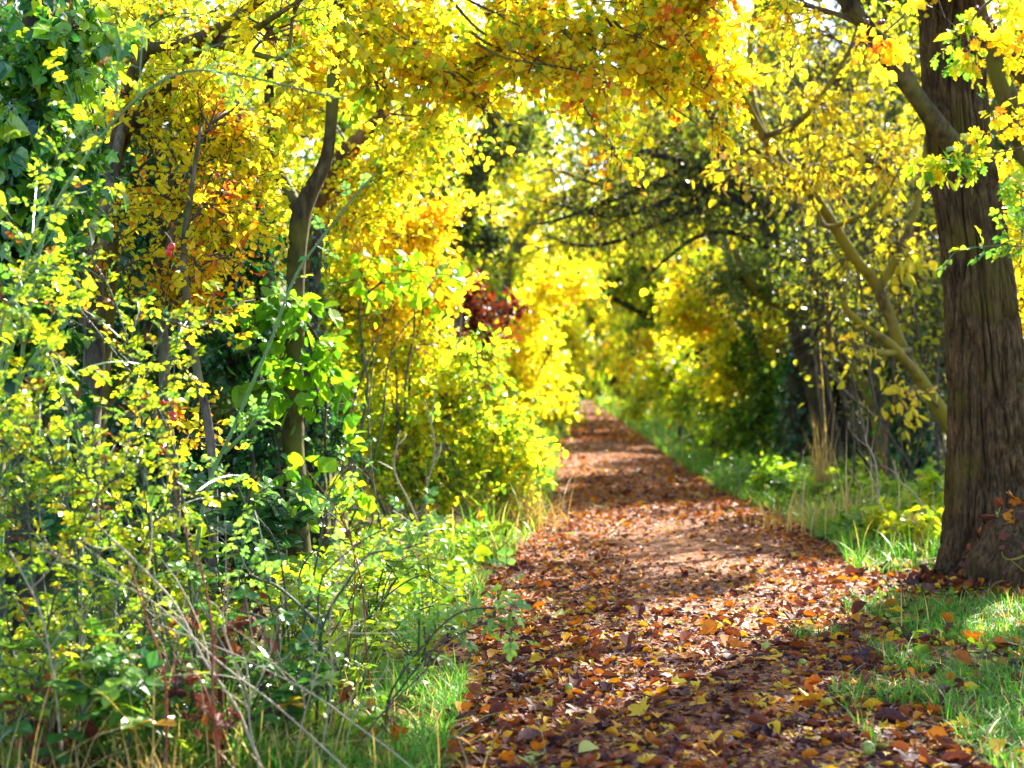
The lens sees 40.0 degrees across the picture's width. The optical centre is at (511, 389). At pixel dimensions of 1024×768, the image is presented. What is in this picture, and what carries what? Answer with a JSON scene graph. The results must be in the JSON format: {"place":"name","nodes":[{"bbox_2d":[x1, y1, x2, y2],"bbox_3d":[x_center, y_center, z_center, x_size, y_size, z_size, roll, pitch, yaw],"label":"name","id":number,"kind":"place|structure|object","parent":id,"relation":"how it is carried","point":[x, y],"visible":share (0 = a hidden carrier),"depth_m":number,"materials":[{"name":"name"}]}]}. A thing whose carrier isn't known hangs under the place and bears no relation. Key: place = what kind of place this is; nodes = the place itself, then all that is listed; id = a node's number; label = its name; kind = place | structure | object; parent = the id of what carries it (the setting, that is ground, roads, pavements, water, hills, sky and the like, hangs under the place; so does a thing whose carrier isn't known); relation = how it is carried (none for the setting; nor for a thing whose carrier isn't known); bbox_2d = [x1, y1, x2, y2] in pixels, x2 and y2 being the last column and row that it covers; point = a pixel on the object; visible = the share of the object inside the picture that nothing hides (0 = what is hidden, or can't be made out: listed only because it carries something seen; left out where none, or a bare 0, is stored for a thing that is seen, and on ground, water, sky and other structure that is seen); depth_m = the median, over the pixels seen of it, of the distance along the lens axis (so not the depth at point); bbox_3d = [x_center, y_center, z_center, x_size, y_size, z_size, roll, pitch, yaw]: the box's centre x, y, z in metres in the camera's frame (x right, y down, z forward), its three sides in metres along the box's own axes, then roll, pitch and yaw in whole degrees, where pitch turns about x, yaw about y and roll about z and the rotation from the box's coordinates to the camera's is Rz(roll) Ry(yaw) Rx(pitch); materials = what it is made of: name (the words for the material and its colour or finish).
{"place":"outdoors","nodes":[
{"label":"outdoors","id":0,"kind":"place"},
{"bbox_2d":[2,0,1013,390],"label":"sky","id":1,"kind":"structure","parent":0,"point":[826,2],"materials":[{"name":"white"}]},
{"bbox_2d":[0,393,1023,767],"bbox_3d":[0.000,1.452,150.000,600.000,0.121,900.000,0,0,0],"label":"ground","id":2,"kind":"structure","parent":0,"point":[460,519],"depth_m":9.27,"materials":[{"name":"plant"}]},
{"bbox_2d":[0,671,107,767],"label":"dead plant","id":3,"kind":"object","parent":2,"relation":"on","point":[91,730],"visible":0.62,"depth_m":5.29,"materials":[{"name":"brown plant"}]},
{"bbox_2d":[9,542,104,767],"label":"dead stalk","id":4,"kind":"object","parent":2,"relation":"on","point":[48,647],"visible":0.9,"depth_m":5.20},
{"bbox_2d":[0,0,155,639],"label":"tree","id":5,"kind":"object","parent":2,"relation":"on","point":[35,35],"visible":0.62,"depth_m":7.74,"materials":[{"name":"green plant"}]},
{"bbox_2d":[0,457,184,660],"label":"bramble","id":6,"kind":"object","parent":2,"relation":"on","point":[69,584],"visible":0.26,"depth_m":7.23,"materials":[{"name":"green plant"}]},
{"bbox_2d":[0,618,201,767],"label":"bramble","id":7,"kind":"object","parent":2,"relation":"on","point":[83,693],"visible":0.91,"depth_m":5.22,"materials":[{"name":"green plant"}]},
{"bbox_2d":[29,526,221,675],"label":"bramble","id":8,"kind":"object","parent":2,"relation":"on","point":[168,554],"visible":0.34,"depth_m":6.40,"materials":[{"name":"green plant"}]},
{"bbox_2d":[68,77,184,594],"bbox_3d":[-2.524,-0.302,9.183,0.757,3.555,1.290,0,0,0],"label":"sapling","id":9,"kind":"object","parent":2,"relation":"on","point":[94,353],"visible":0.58,"depth_m":8.88,"materials":[{"name":"grey plant"}]},
{"bbox_2d":[0,182,254,708],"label":"rose bush","id":10,"kind":"object","parent":2,"relation":"on","point":[138,369],"visible":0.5,"depth_m":6.09,"materials":[{"name":"green plant"}]},
{"bbox_2d":[0,327,258,759],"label":"rose bush","id":11,"kind":"object","parent":2,"relation":"on","point":[117,463],"visible":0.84,"depth_m":5.50,"materials":[{"name":"green plant"}]},
{"bbox_2d":[63,621,221,752],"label":"bramble","id":12,"kind":"object","parent":2,"relation":"on","point":[103,655],"visible":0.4,"depth_m":5.47,"materials":[{"name":"green plant"}]},
{"bbox_2d":[31,455,255,637],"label":"bramble","id":13,"kind":"object","parent":2,"relation":"on","point":[225,504],"visible":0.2,"depth_m":8.00,"materials":[{"name":"green plant"}]},
{"bbox_2d":[117,556,174,767],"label":"dead stalk","id":14,"kind":"object","parent":2,"relation":"on","point":[166,697],"visible":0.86,"depth_m":5.20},
{"bbox_2d":[5,29,305,600],"bbox_3d":[-2.807,-0.667,10.438,2.476,4.650,2.856,0,0,0],"label":"thicket shrub","id":15,"kind":"object","parent":2,"relation":"on","point":[241,460],"visible":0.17,"depth_m":10.66,"materials":[{"name":"green plant"}]},
{"bbox_2d":[86,503,262,767],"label":"dead stalk","id":16,"kind":"object","parent":2,"relation":"on","point":[181,618],"visible":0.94,"depth_m":5.38,"materials":[{"name":"plant"}]},
{"bbox_2d":[0,0,353,746],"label":"rose bush","id":17,"kind":"object","parent":2,"relation":"on","point":[24,294],"visible":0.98,"depth_m":5.63,"materials":[{"name":"green plant"}]},
{"bbox_2d":[118,137,249,610],"bbox_3d":[-2.090,-0.021,8.984,0.814,3.104,0.646,0,0,-14],"label":"sapling","id":18,"kind":"object","parent":2,"relation":"on","point":[164,279],"visible":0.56,"depth_m":8.96,"materials":[{"name":"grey plant"}]},
{"bbox_2d":[27,463,345,767],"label":"dead stalk","id":19,"kind":"object","parent":2,"relation":"on","point":[268,699],"visible":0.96,"depth_m":5.29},
{"bbox_2d":[34,561,340,752],"bbox_3d":[-1.328,1.135,5.744,1.251,0.822,0.546,0,0,0],"label":"bramble","id":20,"kind":"object","parent":2,"relation":"on","point":[270,717],"visible":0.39,"depth_m":5.80,"materials":[{"name":"green plant"}]},
{"bbox_2d":[57,0,320,489],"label":"tree","id":21,"kind":"object","parent":2,"relation":"on","point":[216,411],"visible":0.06,"depth_m":18.11,"materials":[{"name":"yellow plant"}]},
{"bbox_2d":[16,0,375,599],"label":"maple tree","id":22,"kind":"object","parent":2,"relation":"on","point":[179,105],"visible":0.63,"depth_m":9.15,"materials":[{"name":"yellow plant"}]},
{"bbox_2d":[152,668,241,767],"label":"dead plant","id":23,"kind":"object","parent":2,"relation":"on","point":[179,692],"visible":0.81,"depth_m":5.36,"materials":[{"name":"brown plant"}]},
{"bbox_2d":[168,455,245,767],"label":"dead stalk","id":24,"kind":"object","parent":2,"relation":"on","point":[212,695],"visible":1,"depth_m":5.19,"materials":[{"name":"plant"}]},
{"bbox_2d":[154,67,278,600],"bbox_3d":[-1.821,-0.358,8.773,0.777,3.290,0.942,0,0,0],"label":"sapling","id":25,"kind":"object","parent":2,"relation":"on","point":[187,234],"visible":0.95,"depth_m":8.65,"materials":[{"name":"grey plant"}]},
{"bbox_2d":[167,601,277,712],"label":"dead plant","id":26,"kind":"object","parent":2,"relation":"on","point":[237,624],"visible":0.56,"depth_m":5.91,"materials":[{"name":"brown plant"}]},
{"bbox_2d":[203,521,254,729],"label":"dead stalk","id":27,"kind":"object","parent":2,"relation":"on","point":[224,627],"visible":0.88,"depth_m":5.56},
{"bbox_2d":[196,72,307,555],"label":"tree","id":28,"kind":"object","parent":2,"relation":"on","point":[251,277],"visible":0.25,"depth_m":11.22,"materials":[{"name":"green plant"}]},
{"bbox_2d":[172,569,337,663],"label":"bramble","id":29,"kind":"object","parent":2,"relation":"on","point":[296,628],"visible":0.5,"depth_m":6.70,"materials":[{"name":"green plant"}]},
{"bbox_2d":[101,578,411,766],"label":"dead stalk","id":30,"kind":"object","parent":2,"relation":"on","point":[364,731],"visible":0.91,"depth_m":5.40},
{"bbox_2d":[221,589,300,767],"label":"dead stalk","id":31,"kind":"object","parent":2,"relation":"on","point":[248,708],"visible":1,"depth_m":5.25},
{"bbox_2d":[154,474,370,654],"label":"bramble","id":32,"kind":"object","parent":2,"relation":"on","point":[278,515],"visible":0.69,"depth_m":7.60,"materials":[{"name":"green plant"}]},
{"bbox_2d":[215,566,312,656],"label":"dead plant","id":33,"kind":"object","parent":2,"relation":"on","point":[262,595],"visible":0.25,"depth_m":7.58,"materials":[{"name":"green plant"}]},
{"bbox_2d":[165,445,372,691],"bbox_3d":[-1.146,0.898,6.519,0.984,1.290,0.250,0,0,8],"label":"rose shoot","id":34,"kind":"object","parent":2,"relation":"on","point":[269,482],"visible":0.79,"depth_m":6.50,"materials":[{"name":"green plant"}]},
{"bbox_2d":[0,611,545,767],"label":"dry grass","id":35,"kind":"structure","parent":2,"relation":"on","point":[78,752],"depth_m":5.33,"materials":[{"name":"plant"}]},
{"bbox_2d":[191,173,374,657],"bbox_3d":[-1.024,0.280,6.296,0.826,2.533,0.208,0,0,0],"label":"sapling","id":36,"kind":"object","parent":2,"relation":"on","point":[254,408],"visible":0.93,"depth_m":6.30,"materials":[{"name":"green plant"}]},
{"bbox_2d":[219,624,348,745],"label":"bramble","id":37,"kind":"object","parent":2,"relation":"on","point":[289,689],"visible":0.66,"depth_m":5.77,"materials":[{"name":"green plant"}]},
{"bbox_2d":[174,0,488,477],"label":"tree","id":38,"kind":"object","parent":2,"relation":"on","point":[343,127],"visible":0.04,"depth_m":20.69,"materials":[{"name":"yellow plant"}]},
{"bbox_2d":[141,0,523,304],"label":"tree","id":39,"kind":"object","parent":2,"relation":"on","point":[351,219],"visible":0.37,"depth_m":13.92,"materials":[{"name":"yellow plant"}]},
{"bbox_2d":[218,487,448,737],"bbox_3d":[-0.749,0.985,6.013,0.960,1.114,0.461,0,0,0],"label":"rose shoot","id":40,"kind":"object","parent":2,"relation":"on","point":[416,534],"visible":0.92,"depth_m":5.90,"materials":[{"name":"green plant"}]},
{"bbox_2d":[282,511,394,755],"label":"dead stalk","id":41,"kind":"object","parent":2,"relation":"on","point":[336,588],"visible":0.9,"depth_m":5.51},
{"bbox_2d":[300,463,379,692],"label":"dead stalk","id":42,"kind":"object","parent":2,"relation":"on","point":[348,530],"visible":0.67,"depth_m":6.59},
{"bbox_2d":[303,223,380,558],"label":"tree","id":43,"kind":"object","parent":2,"relation":"on","point":[314,431],"visible":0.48,"depth_m":11.75,"materials":[{"name":"green plant"}]},
{"bbox_2d":[275,614,411,702],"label":"bramble","id":44,"kind":"object","parent":2,"relation":"on","point":[355,674],"visible":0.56,"depth_m":6.55,"materials":[{"name":"green plant"}]},
{"bbox_2d":[219,240,470,556],"bbox_3d":[-1.356,0.144,11.466,1.338,2.850,3.006,0,0,26],"label":"hazel shrub","id":45,"kind":"object","parent":2,"relation":"on","point":[322,370],"visible":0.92,"depth_m":10.72,"materials":[{"name":"green plant"}]},
{"bbox_2d":[279,613,418,767],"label":"dead stalk","id":46,"kind":"object","parent":2,"relation":"on","point":[305,707],"visible":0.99,"depth_m":5.40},
{"bbox_2d":[325,469,379,696],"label":"dead stalk","id":47,"kind":"object","parent":2,"relation":"on","point":[358,570],"visible":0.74,"depth_m":6.60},
{"bbox_2d":[346,300,386,535],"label":"dead stalk","id":48,"kind":"object","parent":2,"relation":"on","point":[366,397],"visible":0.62,"depth_m":13.49,"materials":[{"name":"grey plant"}]},
{"bbox_2d":[302,545,441,625],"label":"bramble","id":49,"kind":"object","parent":2,"relation":"on","point":[374,601],"visible":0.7,"depth_m":8.52,"materials":[{"name":"green plant"}]},
{"bbox_2d":[278,534,479,664],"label":"bramble","id":50,"kind":"object","parent":2,"relation":"on","point":[370,572],"visible":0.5,"depth_m":7.59,"materials":[{"name":"green plant"}]},
{"bbox_2d":[279,169,498,526],"bbox_3d":[-1.311,-0.395,14.884,2.355,3.920,1.678,0,0,0],"label":"dogwood shrub","id":51,"kind":"object","parent":2,"relation":"on","point":[406,355],"visible":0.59,"depth_m":14.77,"materials":[{"name":"yellow plant"}]},
{"bbox_2d":[274,0,511,457],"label":"tree","id":52,"kind":"object","parent":2,"relation":"on","point":[388,395],"visible":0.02,"depth_m":26.95,"materials":[{"name":"yellow plant"}]},
{"bbox_2d":[353,616,466,667],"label":"bramble","id":53,"kind":"object","parent":2,"relation":"on","point":[428,645],"visible":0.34,"depth_m":7.54,"materials":[{"name":"green plant"}]},
{"bbox_2d":[363,93,528,413],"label":"tree","id":54,"kind":"object","parent":2,"relation":"on","point":[492,280],"visible":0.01,"depth_m":36.60,"materials":[{"name":"yellow plant"}]},
{"bbox_2d":[322,310,582,526],"bbox_3d":[-0.804,0.425,15.129,2.078,2.621,3.391,0,0,32],"label":"privet shrub","id":55,"kind":"object","parent":2,"relation":"on","point":[459,406],"visible":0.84,"depth_m":15.16,"materials":[{"name":"yellow plant"}]},
{"bbox_2d":[386,511,539,714],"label":"rose shoot","id":56,"kind":"object","parent":2,"relation":"on","point":[433,619],"visible":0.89,"depth_m":6.09,"materials":[{"name":"green plant"}]},
{"bbox_2d":[383,108,561,404],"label":"tree","id":57,"kind":"object","parent":2,"relation":"on","point":[512,232],"visible":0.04,"depth_m":47.70,"materials":[{"name":"yellow plant"}]},
{"bbox_2d":[447,510,512,559],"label":"bramble","id":58,"kind":"object","parent":2,"relation":"on","point":[481,515],"visible":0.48,"depth_m":12.56,"materials":[{"name":"yellow plant"}]},
{"bbox_2d":[434,269,533,431],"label":"beech shrub","id":59,"kind":"object","parent":2,"relation":"on","point":[478,313],"visible":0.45,"depth_m":23.32,"materials":[{"name":"red plant"}]},
{"bbox_2d":[401,2,584,468],"bbox_3d":[-0.354,-2.579,21.967,3.011,8.002,2.902,0,0,0],"label":"tree","id":60,"kind":"object","parent":2,"relation":"on","point":[489,235],"visible":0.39,"depth_m":21.65,"materials":[{"name":"yellow plant"}]},
{"bbox_2d":[246,0,772,571],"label":"tree","id":61,"kind":"object","parent":2,"relation":"on","point":[556,62],"visible":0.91,"depth_m":11.26,"materials":[{"name":"yellow plant"}]},
{"bbox_2d":[0,394,1023,767],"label":"undergrowth","id":62,"kind":"object","parent":2,"relation":"on","point":[450,570],"visible":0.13,"depth_m":9.42,"materials":[{"name":"green plant"}]},
{"bbox_2d":[421,465,603,531],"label":"dry grass","id":63,"kind":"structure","parent":2,"relation":"on","point":[527,508],"depth_m":15.14,"materials":[{"name":"plant"}]},
{"bbox_2d":[7,400,1023,767],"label":"fallen leaves","id":64,"kind":"object","parent":2,"relation":"on","point":[821,718],"visible":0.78,"depth_m":8.07,"materials":[{"name":"brown plant"}]},
{"bbox_2d":[495,83,586,374],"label":"tree","id":65,"kind":"object","parent":2,"relation":"on","point":[563,312],"visible":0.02,"depth_m":87.91,"materials":[{"name":"yellow plant"}]},
{"bbox_2d":[483,247,621,446],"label":"hedge shrub","id":66,"kind":"object","parent":2,"relation":"on","point":[530,340],"visible":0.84,"depth_m":28.94,"materials":[{"name":"yellow plant"}]},
{"bbox_2d":[499,249,614,434],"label":"hedge shrub","id":67,"kind":"object","parent":2,"relation":"on","point":[577,349],"visible":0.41,"depth_m":44.28,"materials":[{"name":"yellow plant"}]},
{"bbox_2d":[454,75,665,402],"bbox_3d":[0.978,-3.937,40.265,7.199,11.001,4.288,0,0,0],"label":"tree","id":68,"kind":"object","parent":2,"relation":"on","point":[513,267],"visible":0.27,"depth_m":39.81,"materials":[{"name":"yellow plant"}]},
{"bbox_2d":[559,294,638,408],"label":"tree","id":69,"kind":"object","parent":2,"relation":"on","point":[589,321],"visible":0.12,"depth_m":94.57,"materials":[{"name":"yellow plant"}]},
{"bbox_2d":[580,25,703,413],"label":"tree","id":70,"kind":"object","parent":2,"relation":"on","point":[610,360],"visible":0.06,"depth_m":67.05,"materials":[{"name":"yellow plant"}]},
{"bbox_2d":[547,170,739,416],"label":"tree","id":71,"kind":"object","parent":2,"relation":"on","point":[621,318],"visible":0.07,"depth_m":62.03,"materials":[{"name":"yellow plant"}]},
{"bbox_2d":[543,197,746,425],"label":"tree","id":72,"kind":"object","parent":2,"relation":"on","point":[643,311],"visible":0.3,"depth_m":49.69,"materials":[{"name":"yellow plant"}]},
{"bbox_2d":[573,9,721,413],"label":"tree","id":73,"kind":"object","parent":2,"relation":"on","point":[588,393],"visible":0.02,"depth_m":71.39,"materials":[{"name":"yellow plant"}]},
{"bbox_2d":[503,9,869,468],"bbox_3d":[3.090,-2.619,24.412,6.729,8.583,3.614,0,0,-26],"label":"tree","id":74,"kind":"object","parent":2,"relation":"on","point":[675,189],"visible":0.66,"depth_m":23.85,"materials":[{"name":"yellow plant"}]},
{"bbox_2d":[612,311,766,444],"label":"hedge shrub","id":75,"kind":"object","parent":2,"relation":"on","point":[682,400],"visible":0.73,"depth_m":35.74,"materials":[{"name":"yellow plant"}]},
{"bbox_2d":[612,0,777,395],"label":"tree","id":76,"kind":"object","parent":2,"relation":"on","point":[718,245],"visible":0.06,"depth_m":56.65,"materials":[{"name":"yellow plant"}]},
{"bbox_2d":[640,239,790,448],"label":"tree","id":77,"kind":"object","parent":2,"relation":"on","point":[679,315],"visible":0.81,"depth_m":27.20,"materials":[{"name":"yellow plant"}]},
{"bbox_2d":[684,311,784,464],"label":"hedge shrub","id":78,"kind":"object","parent":2,"relation":"on","point":[745,426],"visible":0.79,"depth_m":27.43,"materials":[{"name":"green plant"}]},
{"bbox_2d":[680,0,808,396],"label":"tree","id":79,"kind":"object","parent":2,"relation":"on","point":[769,56],"visible":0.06,"depth_m":49.72,"materials":[{"name":"yellow plant"}]},
{"bbox_2d":[714,451,859,508],"bbox_3d":[3.525,1.210,18.674,1.080,0.821,3.284,0,0,-11],"label":"nettle patch","id":80,"kind":"object","parent":2,"relation":"on","point":[780,479],"visible":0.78,"depth_m":18.32,"materials":[{"name":"green plant"}]},
{"bbox_2d":[721,472,867,529],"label":"dry grass","id":81,"kind":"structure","parent":2,"relation":"on","point":[780,519],"depth_m":15.35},
{"bbox_2d":[766,239,832,469],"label":"tree","id":82,"kind":"object","parent":2,"relation":"on","point":[795,422],"visible":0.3,"depth_m":25.36,"materials":[{"name":"green plant"}]},
{"bbox_2d":[680,223,935,470],"bbox_3d":[4.966,-0.601,23.108,4.276,4.401,2.581,0,0,-31],"label":"tree","id":83,"kind":"object","parent":2,"relation":"on","point":[749,276],"visible":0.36,"depth_m":22.84,"materials":[{"name":"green plant"}]},
{"bbox_2d":[753,196,873,462],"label":"sapling","id":84,"kind":"object","parent":2,"relation":"on","point":[785,277],"visible":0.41,"depth_m":20.95,"materials":[{"name":"yellow plant"}]},
{"bbox_2d":[686,0,947,449],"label":"willow tree","id":85,"kind":"object","parent":2,"relation":"on","point":[897,347],"visible":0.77,"depth_m":15.37,"materials":[{"name":"yellow plant"}]},
{"bbox_2d":[803,339,844,502],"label":"dry grass","id":86,"kind":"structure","parent":2,"relation":"on","point":[819,474],"depth_m":17.43,"materials":[{"name":"plant"}]},
{"bbox_2d":[747,120,946,464],"bbox_3d":[7.517,-1.780,28.922,6.102,7.603,5.390,0,0,0],"label":"hedge shrub","id":87,"kind":"object","parent":2,"relation":"on","point":[837,403],"visible":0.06,"depth_m":28.25,"materials":[{"name":"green plant"}]},
{"bbox_2d":[695,0,999,490],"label":"thicket shrub","id":88,"kind":"object","parent":2,"relation":"on","point":[832,271],"visible":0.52,"depth_m":18.41,"materials":[{"name":"yellow plant"}]},
{"bbox_2d":[821,167,884,466],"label":"sapling","id":89,"kind":"object","parent":2,"relation":"on","point":[845,425],"visible":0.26,"depth_m":25.95,"materials":[{"name":"yellow plant"}]},
{"bbox_2d":[770,434,938,536],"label":"dry grass","id":90,"kind":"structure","parent":2,"relation":"on","point":[846,505],"depth_m":14.53,"materials":[{"name":"plant"}]},
{"bbox_2d":[693,0,1023,577],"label":"tree","id":91,"kind":"object","parent":2,"relation":"on","point":[984,371],"visible":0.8,"depth_m":11.16,"materials":[{"name":"brown plant"}]},
{"bbox_2d":[852,0,1023,200],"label":"branch","id":92,"kind":"object","parent":91,"relation":"attached to","point":[1003,37],"visible":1,"depth_m":6.49,"materials":[{"name":"yellow plant"}]},
{"bbox_2d":[937,129,1023,276],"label":"branch","id":93,"kind":"object","parent":91,"relation":"attached to","point":[1015,206],"visible":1,"depth_m":6.23,"materials":[{"name":"green plant"}]},
{"bbox_2d":[811,243,911,474],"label":"sapling","id":94,"kind":"object","parent":2,"relation":"on","point":[872,345],"visible":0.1,"depth_m":19.97,"materials":[{"name":"yellow plant"}]},
{"bbox_2d":[750,0,995,436],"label":"tree","id":95,"kind":"object","parent":2,"relation":"on","point":[899,98],"visible":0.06,"depth_m":31.47,"materials":[{"name":"yellow plant"}]},
{"bbox_2d":[809,462,944,554],"bbox_3d":[3.986,1.288,13.800,1.742,1.098,1.872,0,0,-23],"label":"nettle patch","id":96,"kind":"object","parent":2,"relation":"on","point":[897,522],"visible":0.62,"depth_m":13.47,"materials":[{"name":"green plant"}]},
{"bbox_2d":[854,290,947,482],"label":"tree","id":97,"kind":"object","parent":2,"relation":"on","point":[922,462],"visible":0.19,"depth_m":20.28,"materials":[{"name":"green plant"}]},
{"bbox_2d":[866,141,944,475],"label":"sapling","id":98,"kind":"object","parent":2,"relation":"on","point":[939,317],"visible":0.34,"depth_m":18.96,"materials":[{"name":"yellow plant"}]},
{"bbox_2d":[903,4,1023,432],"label":"tree","id":99,"kind":"object","parent":2,"relation":"on","point":[942,364],"visible":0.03,"depth_m":25.56,"materials":[{"name":"yellow plant"}]},
{"bbox_2d":[906,85,1023,369],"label":"tree","id":100,"kind":"object","parent":2,"relation":"on","point":[999,148],"visible":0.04,"depth_m":21.18,"materials":[{"name":"yellow plant"}]},
{"bbox_2d":[948,490,1023,595],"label":"tree stump","id":101,"kind":"object","parent":2,"relation":"on","point":[995,553],"visible":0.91,"depth_m":10.47,"materials":[{"name":"wood"}]},
{"bbox_2d":[983,0,1023,337],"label":"tree","id":102,"kind":"object","parent":2,"relation":"on","point":[1002,90],"visible":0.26,"depth_m":13.03,"materials":[{"name":"yellow plant"}]},
{"bbox_2d":[406,400,1022,767],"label":"path","id":103,"kind":"structure","parent":0,"point":[667,543],"depth_m":9.91,"materials":[{"name":"brown soil"}]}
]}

